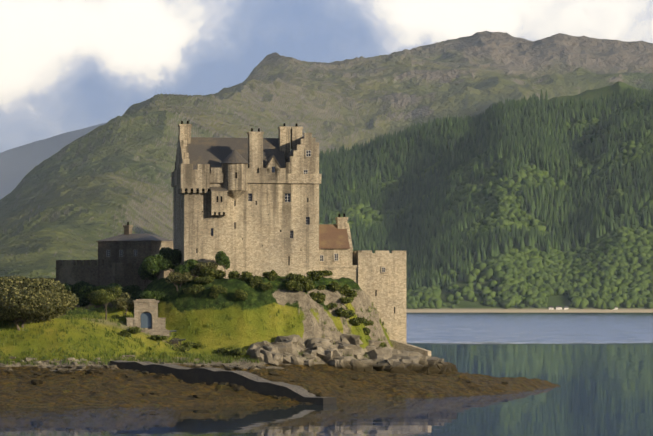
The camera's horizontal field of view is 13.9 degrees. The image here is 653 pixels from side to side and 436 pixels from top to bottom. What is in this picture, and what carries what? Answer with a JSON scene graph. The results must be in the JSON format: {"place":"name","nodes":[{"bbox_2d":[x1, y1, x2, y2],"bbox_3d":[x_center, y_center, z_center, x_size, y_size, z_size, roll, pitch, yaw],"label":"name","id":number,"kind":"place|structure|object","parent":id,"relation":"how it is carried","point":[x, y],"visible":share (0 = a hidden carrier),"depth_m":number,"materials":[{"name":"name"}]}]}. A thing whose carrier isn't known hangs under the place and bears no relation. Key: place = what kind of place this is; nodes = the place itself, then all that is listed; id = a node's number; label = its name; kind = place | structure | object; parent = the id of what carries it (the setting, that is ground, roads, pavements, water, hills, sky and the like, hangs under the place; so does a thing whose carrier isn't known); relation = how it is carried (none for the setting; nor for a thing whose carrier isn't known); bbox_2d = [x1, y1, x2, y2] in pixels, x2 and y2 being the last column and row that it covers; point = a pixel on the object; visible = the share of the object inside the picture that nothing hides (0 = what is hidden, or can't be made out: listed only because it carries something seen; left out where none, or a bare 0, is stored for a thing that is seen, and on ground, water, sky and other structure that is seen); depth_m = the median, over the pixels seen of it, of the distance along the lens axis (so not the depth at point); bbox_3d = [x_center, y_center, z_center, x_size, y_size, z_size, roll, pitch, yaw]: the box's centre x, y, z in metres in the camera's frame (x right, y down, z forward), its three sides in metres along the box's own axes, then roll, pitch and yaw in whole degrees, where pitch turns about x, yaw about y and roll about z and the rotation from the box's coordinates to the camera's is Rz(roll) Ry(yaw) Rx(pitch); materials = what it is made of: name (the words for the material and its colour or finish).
{"place":"outdoors","nodes":[
{"label":"outdoors","id":0,"kind":"place"},
{"bbox_2d":[0,122,107,197],"bbox_3d":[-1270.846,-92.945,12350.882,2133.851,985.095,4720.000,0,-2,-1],"label":"mountain ridge","id":1,"kind":"structure","parent":0,"point":[68,136],"depth_m":13092.52,"materials":[{"name":"grey stone"}]},
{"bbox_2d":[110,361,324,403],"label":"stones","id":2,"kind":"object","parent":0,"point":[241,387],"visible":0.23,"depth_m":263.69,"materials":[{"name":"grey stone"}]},
{"bbox_2d":[0,276,558,407],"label":"island","id":3,"kind":"structure","parent":0,"point":[321,374],"depth_m":280.73,"materials":[{"name":"green plant"}]},
{"bbox_2d":[0,275,78,330],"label":"tree","id":4,"kind":"object","parent":3,"relation":"on","point":[33,299],"visible":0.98,"depth_m":276.49,"materials":[{"name":"green plant"}]},
{"bbox_2d":[62,281,95,308],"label":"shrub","id":5,"kind":"object","parent":3,"relation":"on","point":[75,288],"visible":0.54,"depth_m":302.21,"materials":[{"name":"green plant"}]},
{"bbox_2d":[79,285,105,307],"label":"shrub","id":6,"kind":"object","parent":3,"relation":"on","point":[84,291],"visible":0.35,"depth_m":299.17,"materials":[{"name":"green plant"}]},
{"bbox_2d":[29,222,172,309],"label":"outbuilding","id":7,"kind":"structure","parent":3,"relation":"on","point":[121,274],"depth_m":307.91,"materials":[{"name":"stone"}]},
{"bbox_2d":[87,286,121,319],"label":"tree","id":8,"kind":"object","parent":3,"relation":"on","point":[109,294],"visible":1,"depth_m":284.49,"materials":[{"name":"plant"}]},
{"bbox_2d":[106,283,122,307],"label":"tree","id":9,"kind":"object","parent":3,"relation":"on","point":[111,285],"visible":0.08,"depth_m":297.05,"materials":[{"name":"green plant"}]},
{"bbox_2d":[111,292,133,313],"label":"tree","id":10,"kind":"object","parent":3,"relation":"on","point":[125,298],"visible":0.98,"depth_m":291.57,"materials":[{"name":"green plant"}]},
{"bbox_2d":[119,284,143,310],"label":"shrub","id":11,"kind":"object","parent":3,"relation":"on","point":[133,291],"visible":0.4,"depth_m":294.90,"materials":[{"name":"green plant"}]},
{"bbox_2d":[126,299,168,335],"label":"war memorial","id":12,"kind":"object","parent":3,"relation":"on","point":[145,315],"visible":0.92,"depth_m":284.92,"materials":[{"name":"stone"}]},
{"bbox_2d":[138,261,159,288],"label":"tree","id":13,"kind":"object","parent":3,"relation":"on","point":[144,275],"visible":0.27,"depth_m":296.28,"materials":[{"name":"green plant"}]},
{"bbox_2d":[140,290,164,301],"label":"shrub","id":14,"kind":"object","parent":3,"relation":"on","point":[156,295],"visible":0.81,"depth_m":290.43,"materials":[{"name":"green plant"}]},
{"bbox_2d":[141,254,172,279],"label":"tree","id":15,"kind":"object","parent":3,"relation":"on","point":[149,266],"visible":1,"depth_m":293.75,"materials":[{"name":"green plant"}]},
{"bbox_2d":[159,247,181,271],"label":"tree","id":16,"kind":"object","parent":3,"relation":"on","point":[174,256],"visible":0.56,"depth_m":294.88,"materials":[{"name":"green plant"}]},
{"bbox_2d":[169,338,185,346],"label":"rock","id":17,"kind":"object","parent":3,"relation":"on","point":[174,341],"visible":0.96,"depth_m":284.07,"materials":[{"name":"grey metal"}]},
{"bbox_2d":[165,271,193,290],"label":"tree","id":18,"kind":"object","parent":3,"relation":"on","point":[173,277],"visible":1,"depth_m":289.92,"materials":[{"name":"green plant"}]},
{"bbox_2d":[174,259,198,274],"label":"tree","id":19,"kind":"object","parent":3,"relation":"on","point":[182,268],"visible":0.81,"depth_m":291.10,"materials":[{"name":"green plant"}]},
{"bbox_2d":[0,303,392,365],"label":"grass tufts","id":20,"kind":"object","parent":3,"relation":"on","point":[190,359],"visible":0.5,"depth_m":279.46,"materials":[{"name":"green plant"}]},
{"bbox_2d":[190,262,217,274],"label":"tree","id":21,"kind":"object","parent":3,"relation":"on","point":[199,266],"visible":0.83,"depth_m":290.79,"materials":[{"name":"green plant"}]},
{"bbox_2d":[215,251,229,277],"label":"tree","id":22,"kind":"object","parent":3,"relation":"on","point":[223,258],"visible":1,"depth_m":291.12,"materials":[{"name":"green plant"}]},
{"bbox_2d":[110,360,336,403],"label":"slipway","id":23,"kind":"structure","parent":3,"relation":"on","point":[249,381],"depth_m":264.90,"materials":[{"name":"concrete"}]},
{"bbox_2d":[120,267,386,355],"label":"bushes","id":24,"kind":"object","parent":3,"relation":"on","point":[295,281],"visible":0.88,"depth_m":288.89,"materials":[{"name":"green plant"}]},
{"bbox_2d":[0,334,507,400],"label":"shore rocks","id":25,"kind":"object","parent":3,"relation":"on","point":[276,352],"visible":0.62,"depth_m":283.55,"materials":[{"name":"grey stone"}]},
{"bbox_2d":[171,121,405,342],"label":"castle keep","id":26,"kind":"structure","parent":3,"relation":"on","point":[192,188],"depth_m":294.69,"materials":[{"name":"stone"}]},
{"bbox_2d":[389,339,430,355],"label":"sea wall","id":27,"kind":"structure","parent":3,"relation":"on","point":[398,345],"depth_m":294.41,"materials":[{"name":"stone"}]},
{"bbox_2d":[0,31,652,277],"bbox_3d":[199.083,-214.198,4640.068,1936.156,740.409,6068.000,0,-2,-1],"label":"mountain","id":28,"kind":"structure","parent":0,"point":[57,206],"depth_m":5578.10,"materials":[{"name":"green plant"}]},
{"bbox_2d":[0,313,652,435],"bbox_3d":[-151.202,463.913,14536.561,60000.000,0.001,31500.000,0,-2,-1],"label":"loch water","id":29,"kind":"structure","parent":0,"point":[573,417],"depth_m":254.73,"materials":[{"name":"blue liquid"}]},
{"bbox_2d":[0,0,652,435],"label":"sky","id":30,"kind":"structure","parent":0,"point":[66,65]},
{"label":"loch bed","id":31,"kind":"structure","parent":0,"visible":0},
{"bbox_2d":[369,81,652,312],"bbox_3d":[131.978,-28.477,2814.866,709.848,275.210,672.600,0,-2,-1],"label":"forested hill","id":32,"kind":"structure","parent":31,"relation":"on","point":[563,298],"depth_m":2486.22,"materials":[{"name":"green plant"}]},
{"bbox_2d":[319,86,652,289],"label":"conifer forest","id":33,"kind":"object","parent":32,"relation":"on","point":[563,160],"visible":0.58,"depth_m":2775.72,"materials":[{"name":"green plant"}]},
{"bbox_2d":[320,99,652,309],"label":"forest broadleaf","id":34,"kind":"object","parent":32,"relation":"on","point":[588,264],"visible":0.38,"depth_m":2571.39,"materials":[{"name":"green plant"}]},
{"bbox_2d":[548,306,617,309],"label":"shore houses","id":35,"kind":"structure","parent":32,"relation":"on","point":[558,307],"depth_m":2479.74,"materials":[{"name":"white"}]}
]}

